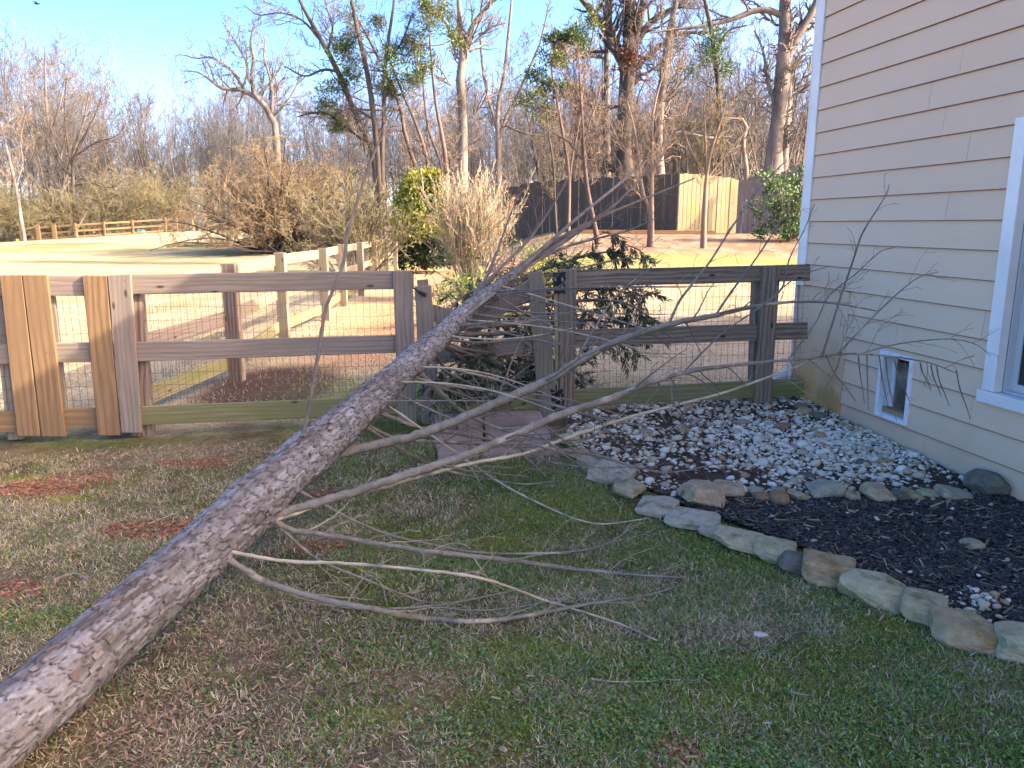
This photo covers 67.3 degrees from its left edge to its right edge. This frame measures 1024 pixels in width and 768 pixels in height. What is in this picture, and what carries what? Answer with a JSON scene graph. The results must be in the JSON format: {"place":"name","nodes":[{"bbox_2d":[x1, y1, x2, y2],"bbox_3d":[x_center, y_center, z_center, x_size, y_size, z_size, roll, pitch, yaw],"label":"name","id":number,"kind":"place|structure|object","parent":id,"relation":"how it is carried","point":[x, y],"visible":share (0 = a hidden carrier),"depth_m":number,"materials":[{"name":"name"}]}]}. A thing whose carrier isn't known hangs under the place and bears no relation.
{"place":"outdoors","nodes":[
{"label":"outdoors","id":0,"kind":"place"},
{"bbox_2d":[0,282,746,430],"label":"field grass","id":1,"kind":"structure","parent":0,"point":[338,326],"depth_m":8.75,"materials":[{"name":"beige plant"}]},
{"bbox_2d":[0,0,815,226],"label":"sky","id":2,"kind":"structure","parent":0,"point":[144,27],"materials":[{"name":"blue"}]},
{"bbox_2d":[476,255,544,280],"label":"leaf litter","id":3,"kind":"object","parent":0,"point":[520,258],"visible":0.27,"depth_m":18.69,"materials":[{"name":"brown plant"}]},
{"bbox_2d":[0,224,1023,767],"bbox_3d":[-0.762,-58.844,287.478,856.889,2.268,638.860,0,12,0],"label":"lawn","id":4,"kind":"structure","parent":0,"point":[104,256],"depth_m":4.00,"materials":[{"name":"plant"}]},
{"bbox_2d":[0,100,40,240],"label":"bare tree","id":5,"kind":"object","parent":4,"relation":"on","point":[14,182],"visible":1,"depth_m":63.60,"materials":[{"name":"grey plant"}]},
{"bbox_2d":[0,275,41,439],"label":"fence","id":6,"kind":"object","parent":4,"relation":"on","point":[19,418],"visible":1,"depth_m":5.60,"materials":[{"name":"brown wood"}]},
{"bbox_2d":[0,15,112,236],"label":"bare tree","id":7,"kind":"object","parent":4,"relation":"on","point":[49,134],"visible":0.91,"depth_m":68.24,"materials":[{"name":"brown plant"}]},
{"bbox_2d":[52,572,88,581],"bbox_3d":[-2.119,0.932,3.712,0.168,0.024,0.078,-2,12,-7],"label":"fallen stick","id":8,"kind":"object","parent":4,"relation":"on","point":[61,578],"visible":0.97,"depth_m":3.71,"materials":[{"name":"wood"}]},
{"bbox_2d":[24,73,138,235],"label":"bare tree","id":9,"kind":"object","parent":4,"relation":"on","point":[76,153],"visible":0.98,"depth_m":67.94,"materials":[{"name":"brown plant"}]},
{"bbox_2d":[19,216,193,240],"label":"fence","id":10,"kind":"object","parent":4,"relation":"on","point":[54,232],"visible":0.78,"depth_m":66.12,"materials":[{"name":"brown wood"}]},
{"bbox_2d":[0,151,237,241],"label":"undergrowth","id":11,"kind":"object","parent":4,"relation":"on","point":[129,210],"visible":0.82,"depth_m":69.36,"materials":[{"name":"brown plant"}]},
{"bbox_2d":[157,4,310,225],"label":"bare tree","id":12,"kind":"object","parent":4,"relation":"on","point":[262,103],"visible":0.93,"depth_m":43.30,"materials":[{"name":"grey plant"}]},
{"bbox_2d":[108,238,409,413],"bbox_3d":[-3.289,-2.501,17.055,0.426,1.291,22.918,0,12,-2],"label":"fence","id":13,"kind":"object","parent":4,"relation":"on","point":[279,262],"visible":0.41,"depth_m":8.72,"materials":[{"name":"brown wood"}]},
{"bbox_2d":[108,270,426,435],"bbox_3d":[-1.816,-0.227,5.957,2.316,1.283,0.183,-2,12,-9],"label":"fence","id":14,"kind":"object","parent":4,"relation":"on","point":[136,351],"visible":0.91,"depth_m":5.85,"materials":[{"name":"brown wood"}]},
{"bbox_2d":[22,275,120,436],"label":"gate","id":15,"kind":"structure","parent":14,"relation":"attached to","point":[52,353],"depth_m":5.64,"materials":[{"name":"brown wood"}]},
{"bbox_2d":[150,135,388,255],"bbox_3d":[-12.065,-8.407,39.557,12.642,8.196,11.479,0,12,0],"label":"bush","id":16,"kind":"object","parent":4,"relation":"on","point":[282,206],"visible":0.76,"depth_m":37.40,"materials":[{"name":"brown plant"}]},
{"bbox_2d":[287,648,319,740],"bbox_3d":[-0.768,1.142,2.868,0.012,0.021,0.551,0,12,-2],"label":"fallen stick","id":17,"kind":"object","parent":4,"relation":"on","point":[301,705],"visible":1,"depth_m":2.76,"materials":[{"name":"brown wood"}]},
{"bbox_2d":[232,0,379,235],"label":"bare tree","id":18,"kind":"object","parent":4,"relation":"on","point":[318,35],"visible":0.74,"depth_m":29.07,"materials":[{"name":"brown plant"}]},
{"bbox_2d":[0,455,702,762],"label":"clay crumbs","id":19,"kind":"object","parent":4,"relation":"on","point":[318,494],"visible":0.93,"depth_m":4.30,"materials":[{"name":"red soil"}]},
{"bbox_2d":[265,162,440,270],"bbox_3d":[-3.696,-3.909,19.220,3.997,3.101,3.615,0,12,0],"label":"bush","id":20,"kind":"object","parent":4,"relation":"on","point":[365,229],"visible":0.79,"depth_m":18.74,"materials":[{"name":"brown plant"}]},
{"bbox_2d":[159,364,563,427],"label":"field weeds","id":21,"kind":"object","parent":4,"relation":"on","point":[338,393],"visible":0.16,"depth_m":7.11,"materials":[{"name":"brown plant"}]},
{"bbox_2d":[308,0,434,198],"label":"cedar tree","id":22,"kind":"object","parent":4,"relation":"on","point":[341,46],"visible":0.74,"depth_m":29.04,"materials":[{"name":"green plant"}]},
{"bbox_2d":[323,0,426,264],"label":"bare tree","id":23,"kind":"object","parent":4,"relation":"on","point":[380,162],"visible":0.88,"depth_m":28.28,"materials":[{"name":"brown plant"}]},
{"bbox_2d":[0,0,815,239],"bbox_3d":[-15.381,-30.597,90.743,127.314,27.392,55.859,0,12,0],"label":"woods","id":24,"kind":"object","parent":4,"relation":"on","point":[349,150],"visible":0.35,"depth_m":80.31,"materials":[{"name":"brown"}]},
{"bbox_2d":[384,163,458,273],"bbox_3d":[-2.840,-5.373,25.037,2.735,3.516,2.715,0,12,0],"label":"evergreen shrub","id":25,"kind":"object","parent":4,"relation":"on","point":[421,252],"visible":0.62,"depth_m":24.41,"materials":[{"name":"green plant"}]},
{"bbox_2d":[364,0,487,265],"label":"cedar tree","id":26,"kind":"object","parent":4,"relation":"on","point":[418,50],"visible":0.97,"depth_m":28.20,"materials":[{"name":"green plant"}]},
{"bbox_2d":[407,0,507,209],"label":"bare tree","id":27,"kind":"object","parent":4,"relation":"on","point":[460,76],"visible":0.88,"depth_m":33.83,"materials":[{"name":"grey plant"}]},
{"bbox_2d":[395,249,549,315],"bbox_3d":[-0.534,-1.464,11.595,1.949,1.142,1.713,9,15,37],"label":"juniper","id":28,"kind":"object","parent":4,"relation":"on","point":[464,290],"visible":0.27,"depth_m":11.31,"materials":[{"name":"green plant"}]},
{"bbox_2d":[411,160,535,287],"bbox_3d":[-0.768,-3.235,15.710,2.768,2.664,2.234,9,15,38],"label":"bush","id":29,"kind":"object","parent":4,"relation":"on","point":[467,229],"visible":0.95,"depth_m":15.45,"materials":[{"name":"beige plant"}]},
{"bbox_2d":[431,410,559,459],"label":"path","id":30,"kind":"structure","parent":4,"relation":"on","point":[517,420],"depth_m":5.80,"materials":[{"name":"grey stone"}]},
{"bbox_2d":[0,99,999,767],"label":"fallen tree","id":31,"kind":"object","parent":4,"relation":"on","point":[68,671],"visible":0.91,"depth_m":3.94,"materials":[{"name":"brown plant"}]},
{"bbox_2d":[498,746,506,751],"bbox_3d":[-0.030,1.205,2.540,0.030,0.009,0.020,4,12,18],"label":"stone chip","id":32,"kind":"object","parent":4,"relation":"on","point":[502,748],"visible":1,"depth_m":2.53,"materials":[{"name":"grey stone"}]},
{"bbox_2d":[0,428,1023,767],"bbox_3d":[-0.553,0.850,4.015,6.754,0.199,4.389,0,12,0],"label":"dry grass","id":33,"kind":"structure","parent":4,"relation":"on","point":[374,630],"depth_m":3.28,"materials":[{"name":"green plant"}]},
{"bbox_2d":[0,425,1023,767],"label":"clover","id":34,"kind":"object","parent":4,"relation":"on","point":[666,719],"visible":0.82,"depth_m":2.98,"materials":[{"name":"green plant"}]},
{"bbox_2d":[463,0,571,243],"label":"bare tree","id":35,"kind":"object","parent":4,"relation":"on","point":[495,121],"visible":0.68,"depth_m":36.96,"materials":[{"name":"brown plant"}]},
{"bbox_2d":[520,99,577,234],"bbox_3d":[0.937,-5.387,19.802,1.510,3.758,0.984,0,12,0],"label":"sapling","id":36,"kind":"object","parent":4,"relation":"on","point":[549,170],"visible":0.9,"depth_m":19.72,"materials":[{"name":"brown plant"}]},
{"bbox_2d":[512,232,589,293],"bbox_3d":[0.553,-1.945,12.672,1.509,1.126,2.062,2,12,10],"label":"juniper","id":37,"kind":"object","parent":4,"relation":"on","point":[537,266],"visible":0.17,"depth_m":12.72,"materials":[{"name":"green plant"}]},
{"bbox_2d":[509,0,608,231],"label":"cedar tree","id":38,"kind":"object","parent":4,"relation":"on","point":[559,54],"visible":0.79,"depth_m":22.53,"materials":[{"name":"green plant"}]},
{"bbox_2d":[527,40,618,243],"bbox_3d":[1.486,-5.792,18.629,2.352,4.960,1.412,0,12,0],"label":"sapling","id":39,"kind":"object","parent":4,"relation":"on","point":[583,158],"visible":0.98,"depth_m":18.54,"materials":[{"name":"brown plant"}]},
{"bbox_2d":[561,447,588,458],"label":"edging stone","id":40,"kind":"object","parent":4,"relation":"on","point":[582,449],"visible":0.42,"depth_m":5.36,"materials":[{"name":"stone"}]},
{"bbox_2d":[359,138,803,244],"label":"undergrowth","id":41,"kind":"object","parent":4,"relation":"on","point":[509,182],"visible":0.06,"depth_m":34.76,"materials":[{"name":"brown plant"}]},
{"bbox_2d":[576,455,610,465],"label":"edging stone","id":42,"kind":"object","parent":4,"relation":"on","point":[594,461],"visible":0.41,"depth_m":5.20,"materials":[{"name":"grey stone"}]},
{"bbox_2d":[583,0,621,176],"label":"bare tree","id":43,"kind":"object","parent":4,"relation":"on","point":[607,91],"visible":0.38,"depth_m":39.69,"materials":[{"name":"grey plant"}]},
{"bbox_2d":[586,459,636,484],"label":"edging stone","id":44,"kind":"object","parent":4,"relation":"on","point":[614,475],"visible":0.71,"depth_m":4.96,"materials":[{"name":"grey stone"}]},
{"bbox_2d":[612,478,645,498],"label":"edging stone","id":45,"kind":"object","parent":4,"relation":"on","point":[627,487],"visible":0.99,"depth_m":4.64,"materials":[{"name":"beige stone"}]},
{"bbox_2d":[552,0,731,176],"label":"bare tree","id":46,"kind":"object","parent":4,"relation":"on","point":[629,12],"visible":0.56,"depth_m":37.24,"materials":[{"name":"brown plant"}]},
{"bbox_2d":[611,41,644,75],"bbox_3d":[5.566,-15.586,36.907,1.668,1.647,1.070,0,12,0],"label":"vine clump","id":47,"kind":"object","parent":46,"relation":"attached to","point":[632,56],"visible":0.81,"depth_m":36.80,"materials":[{"name":"brown plant"}]},
{"bbox_2d":[581,230,715,234],"bbox_3d":[4.300,-4.795,24.333,4.220,0.166,0.040,1,12,5],"label":"loose board","id":48,"kind":"object","parent":4,"relation":"on","point":[659,232],"visible":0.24,"depth_m":24.27,"materials":[{"name":"brown wood"}]},
{"bbox_2d":[592,678,706,682],"bbox_3d":[0.521,1.129,2.924,0.436,0.011,0.023,0,12,2],"label":"fallen stick","id":49,"kind":"object","parent":4,"relation":"on","point":[601,680],"visible":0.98,"depth_m":2.92,"materials":[{"name":"brown wood"}]},
{"bbox_2d":[589,15,711,246],"bbox_3d":[3.136,-5.679,17.714,2.651,5.173,1.405,-2,12,-8],"label":"sapling","id":50,"kind":"object","parent":4,"relation":"on","point":[651,180],"visible":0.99,"depth_m":17.73,"materials":[{"name":"beige plant"}]},
{"bbox_2d":[503,164,803,245],"bbox_3d":[4.936,-6.059,26.993,14.840,2.892,2.453,8,14,35],"label":"fence","id":51,"kind":"object","parent":4,"relation":"on","point":[670,208],"visible":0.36,"depth_m":25.71,"materials":[{"name":"brown wood"}]},
{"bbox_2d":[635,495,679,517],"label":"edging stone","id":52,"kind":"object","parent":4,"relation":"on","point":[654,506],"visible":0.82,"depth_m":4.44,"materials":[{"name":"grey stone"}]},
{"bbox_2d":[611,0,736,174],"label":"bare tree","id":53,"kind":"object","parent":4,"relation":"on","point":[666,85],"visible":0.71,"depth_m":35.77,"materials":[{"name":"brown plant"}]},
{"bbox_2d":[555,264,809,415],"bbox_3d":[1.461,-0.296,6.519,2.237,1.408,0.159,-2,12,-10],"label":"fence","id":54,"kind":"object","parent":4,"relation":"on","point":[762,331],"visible":0.82,"depth_m":6.46,"materials":[{"name":"brown wood"}]},
{"bbox_2d":[415,270,565,423],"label":"gate","id":55,"kind":"structure","parent":54,"relation":"attached to","point":[428,313],"depth_m":6.16,"materials":[{"name":"brown wood"}]},
{"bbox_2d":[663,506,720,529],"bbox_3d":[1.011,0.758,4.302,0.304,0.052,0.220,7,17,19],"label":"edging stone","id":56,"kind":"object","parent":4,"relation":"on","point":[686,518],"visible":0.86,"depth_m":4.27,"materials":[{"name":"grey stone"}]},
{"bbox_2d":[677,479,725,506],"bbox_3d":[1.127,0.656,4.569,0.262,0.136,0.239,10,12,-2],"label":"edging stone","id":57,"kind":"object","parent":4,"relation":"on","point":[701,492],"visible":0.92,"depth_m":4.49,"materials":[{"name":"beige stone"}]},
{"bbox_2d":[674,20,740,177],"bbox_3d":[7.174,-9.528,28.618,2.488,7.743,1.557,0,12,0],"label":"cedar tree","id":58,"kind":"object","parent":4,"relation":"on","point":[713,50],"visible":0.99,"depth_m":28.10,"materials":[{"name":"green plant"}]},
{"bbox_2d":[698,523,722,538],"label":"edging stone","id":59,"kind":"object","parent":4,"relation":"on","point":[707,530],"visible":0.56,"depth_m":4.13,"materials":[{"name":"grey stone"}]},
{"bbox_2d":[674,0,757,230],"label":"bare tree","id":60,"kind":"object","parent":4,"relation":"on","point":[708,16],"visible":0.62,"depth_m":29.04,"materials":[{"name":"brown plant"}]},
{"bbox_2d":[671,81,761,247],"bbox_3d":[4.641,-4.982,17.762,1.917,3.837,0.911,-1,12,-7],"label":"sapling","id":61,"kind":"object","parent":4,"relation":"on","point":[706,183],"visible":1,"depth_m":17.59,"materials":[{"name":"beige plant"}]},
{"bbox_2d":[631,0,816,227],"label":"bare tree","id":62,"kind":"object","parent":4,"relation":"on","point":[781,96],"visible":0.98,"depth_m":32.81,"materials":[{"name":"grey plant"}]},
{"bbox_2d":[714,108,763,218],"bbox_3d":[9.376,-8.874,31.939,2.316,5.080,1.200,9,15,38],"label":"bare tree","id":63,"kind":"object","parent":4,"relation":"on","point":[744,155],"visible":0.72,"depth_m":31.59,"materials":[{"name":"beige plant"}]},
{"bbox_2d":[714,525,764,554],"bbox_3d":[1.190,0.818,4.031,0.257,0.074,0.183,8,14,23],"label":"edging stone","id":64,"kind":"object","parent":4,"relation":"on","point":[738,539],"visible":0.81,"depth_m":3.99,"materials":[{"name":"grey stone"}]},
{"bbox_2d":[754,631,766,636],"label":"quartz stone","id":65,"kind":"object","parent":4,"relation":"on","point":[759,634],"visible":1,"depth_m":3.18,"materials":[{"name":"white stone"}]},
{"bbox_2d":[564,396,975,496],"bbox_3d":[1.682,0.387,5.816,2.537,0.143,2.520,0,12,0],"label":"pebble bed","id":66,"kind":"object","parent":4,"relation":"on","point":[817,443],"visible":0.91,"depth_m":5.50,"materials":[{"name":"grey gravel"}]},
{"bbox_2d":[559,433,581,445],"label":"edging stone","id":67,"kind":"object","parent":66,"relation":"on","point":[572,442],"visible":0.48,"depth_m":5.63,"materials":[{"name":"grey stone"}]},
{"bbox_2d":[639,428,653,433],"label":"cobble","id":68,"kind":"object","parent":66,"relation":"on","point":[649,431],"visible":0.81,"depth_m":5.83,"materials":[{"name":"grey stone"}]},
{"bbox_2d":[676,427,689,433],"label":"cobble","id":69,"kind":"object","parent":66,"relation":"on","point":[681,430],"visible":0.96,"depth_m":5.88,"materials":[{"name":"stone"}]},
{"bbox_2d":[713,479,744,496],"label":"edging stone","id":70,"kind":"object","parent":66,"relation":"on","point":[731,488],"visible":0.65,"depth_m":4.66,"materials":[{"name":"beige stone"}]},
{"bbox_2d":[736,420,749,423],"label":"cobble","id":71,"kind":"object","parent":66,"relation":"on","point":[742,421],"visible":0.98,"depth_m":6.09,"materials":[{"name":"beige stone"}]},
{"bbox_2d":[747,486,763,493],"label":"edging stone","id":72,"kind":"object","parent":66,"relation":"on","point":[751,489],"visible":0.67,"depth_m":4.70,"materials":[{"name":"grey stone"}]},
{"bbox_2d":[770,487,785,491],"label":"edging stone","id":73,"kind":"object","parent":66,"relation":"on","point":[776,488],"visible":0.41,"depth_m":4.68,"materials":[{"name":"grey stone"}]},
{"bbox_2d":[773,422,790,429],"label":"cobble","id":74,"kind":"object","parent":66,"relation":"on","point":[782,425],"visible":1,"depth_m":5.99,"materials":[{"name":"brown stone"}]},
{"bbox_2d":[793,403,807,408],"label":"cobble","id":75,"kind":"object","parent":66,"relation":"on","point":[796,405],"visible":0.72,"depth_m":6.54,"materials":[{"name":"grey stone"}]},
{"bbox_2d":[798,407,811,414],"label":"cobble","id":76,"kind":"object","parent":66,"relation":"on","point":[805,410],"visible":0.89,"depth_m":6.36,"materials":[{"name":"beige stone"}]},
{"bbox_2d":[801,472,815,478],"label":"cobble","id":77,"kind":"object","parent":66,"relation":"on","point":[806,475],"visible":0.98,"depth_m":4.95,"materials":[{"name":"stone"}]},
{"bbox_2d":[811,411,826,418],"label":"cobble","id":78,"kind":"object","parent":66,"relation":"on","point":[818,415],"visible":1,"depth_m":6.26,"materials":[{"name":"stone"}]},
{"bbox_2d":[804,479,845,497],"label":"edging stone","id":79,"kind":"object","parent":66,"relation":"on","point":[822,488],"visible":0.93,"depth_m":4.63,"materials":[{"name":"grey stone"}]},
{"bbox_2d":[856,459,871,464],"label":"cobble","id":80,"kind":"object","parent":66,"relation":"on","point":[860,461],"visible":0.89,"depth_m":5.21,"materials":[{"name":"stone"}]},
{"bbox_2d":[899,486,926,500],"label":"edging stone","id":81,"kind":"object","parent":66,"relation":"on","point":[914,494],"visible":0.65,"depth_m":4.61,"materials":[{"name":"stone"}]},
{"bbox_2d":[916,488,939,497],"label":"edging stone","id":82,"kind":"object","parent":66,"relation":"on","point":[930,493],"visible":0.73,"depth_m":4.63,"materials":[{"name":"grey stone"}]},
{"bbox_2d":[741,164,803,242],"bbox_3d":[7.514,-4.638,19.980,2.664,2.050,2.766,-9,15,-37],"label":"holly bush","id":83,"kind":"object","parent":4,"relation":"on","point":[791,233],"visible":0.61,"depth_m":19.96,"materials":[{"name":"green plant"}]},
{"bbox_2d":[753,535,796,563],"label":"edging stone","id":84,"kind":"object","parent":4,"relation":"on","point":[768,549],"visible":0.8,"depth_m":3.87,"materials":[{"name":"grey stone"}]},
{"bbox_2d":[777,550,803,574],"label":"edging stone","id":85,"kind":"object","parent":4,"relation":"on","point":[789,560],"visible":0.77,"depth_m":3.73,"materials":[{"name":"grey stone"}]},
{"bbox_2d":[787,488,810,500],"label":"edging stone","id":86,"kind":"object","parent":4,"relation":"on","point":[795,494],"visible":0.75,"depth_m":4.59,"materials":[{"name":"beige stone"}]},
{"bbox_2d":[801,548,855,588],"bbox_3d":[1.514,0.883,3.680,0.241,0.123,0.213,9,14,21],"label":"edging stone","id":87,"kind":"object","parent":4,"relation":"on","point":[826,569],"visible":0.76,"depth_m":3.61,"materials":[{"name":"stone"}]},
{"bbox_2d":[673,490,1023,621],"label":"mulch","id":88,"kind":"object","parent":4,"relation":"on","point":[916,566],"visible":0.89,"depth_m":4.12,"materials":[{"name":"brown wood"}]},
{"bbox_2d":[752,492,769,500],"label":"edging stone","id":89,"kind":"object","parent":88,"relation":"on","point":[762,496],"visible":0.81,"depth_m":4.60,"materials":[{"name":"brown stone"}]},
{"bbox_2d":[769,490,789,504],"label":"edging stone","id":90,"kind":"object","parent":88,"relation":"on","point":[778,497],"visible":0.97,"depth_m":4.52,"materials":[{"name":"brown stone"}]},
{"bbox_2d":[845,490,860,499],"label":"edging stone","id":91,"kind":"object","parent":88,"relation":"on","point":[852,494],"visible":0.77,"depth_m":4.60,"materials":[{"name":"beige stone"}]},
{"bbox_2d":[859,481,896,502],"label":"edging stone","id":92,"kind":"object","parent":88,"relation":"on","point":[877,492],"visible":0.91,"depth_m":4.58,"materials":[{"name":"beige stone"}]},
{"bbox_2d":[890,488,910,500],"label":"edging stone","id":93,"kind":"object","parent":88,"relation":"on","point":[899,494],"visible":0.64,"depth_m":4.59,"materials":[{"name":"grey stone"}]},
{"bbox_2d":[933,484,973,499],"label":"edging stone","id":94,"kind":"object","parent":88,"relation":"on","point":[947,492],"visible":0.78,"depth_m":4.60,"materials":[{"name":"grey stone"}]},
{"bbox_2d":[959,538,985,549],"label":"cobble","id":95,"kind":"object","parent":88,"relation":"on","point":[976,544],"visible":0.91,"depth_m":3.97,"materials":[{"name":"beige stone"}]},
{"bbox_2d":[837,568,906,613],"bbox_3d":[1.643,0.932,3.506,0.283,0.111,0.200,13,21,30],"label":"edging stone","id":96,"kind":"object","parent":4,"relation":"on","point":[883,591],"visible":0.82,"depth_m":3.45,"materials":[{"name":"grey stone"}]},
{"bbox_2d":[773,0,1023,501],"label":"house","id":97,"kind":"structure","parent":4,"relation":"on","point":[920,103],"depth_m":5.31,"materials":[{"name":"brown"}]},
{"bbox_2d":[874,350,914,425],"bbox_3d":[2.856,0.021,5.660,0.134,0.499,0.366,-2,12,-10],"label":"pet door","id":98,"kind":"structure","parent":97,"relation":"in","point":[905,370],"depth_m":5.76,"materials":[{"name":"white paint"}]},
{"bbox_2d":[976,117,1023,414],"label":"window","id":99,"kind":"structure","parent":97,"relation":"in","point":[990,393],"depth_m":4.62,"materials":[{"name":"white plastic"}]},
{"bbox_2d":[899,587,948,625],"bbox_3d":[1.801,0.974,3.362,0.183,0.098,0.186,12,16,30],"label":"edging stone","id":100,"kind":"object","parent":4,"relation":"on","point":[915,603],"visible":0.7,"depth_m":3.32,"materials":[{"name":"grey stone"}]},
{"bbox_2d":[928,605,997,655],"bbox_3d":[1.881,1.015,3.201,0.256,0.098,0.237,7,18,19],"label":"edging stone","id":101,"kind":"object","parent":4,"relation":"on","point":[963,629],"visible":0.89,"depth_m":3.14,"materials":[{"name":"stone"}]},
{"bbox_2d":[962,468,1010,495],"bbox_3d":[2.921,0.609,4.724,0.273,0.148,0.258,14,11,-3],"label":"edging stone","id":102,"kind":"object","parent":4,"relation":"on","point":[983,481],"visible":0.9,"depth_m":4.63,"materials":[{"name":"grey stone"}]},
{"bbox_2d":[994,621,1023,663],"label":"edging stone","id":103,"kind":"object","parent":4,"relation":"on","point":[1010,639],"visible":0.81,"depth_m":3.04,"materials":[{"name":"grey stone"}]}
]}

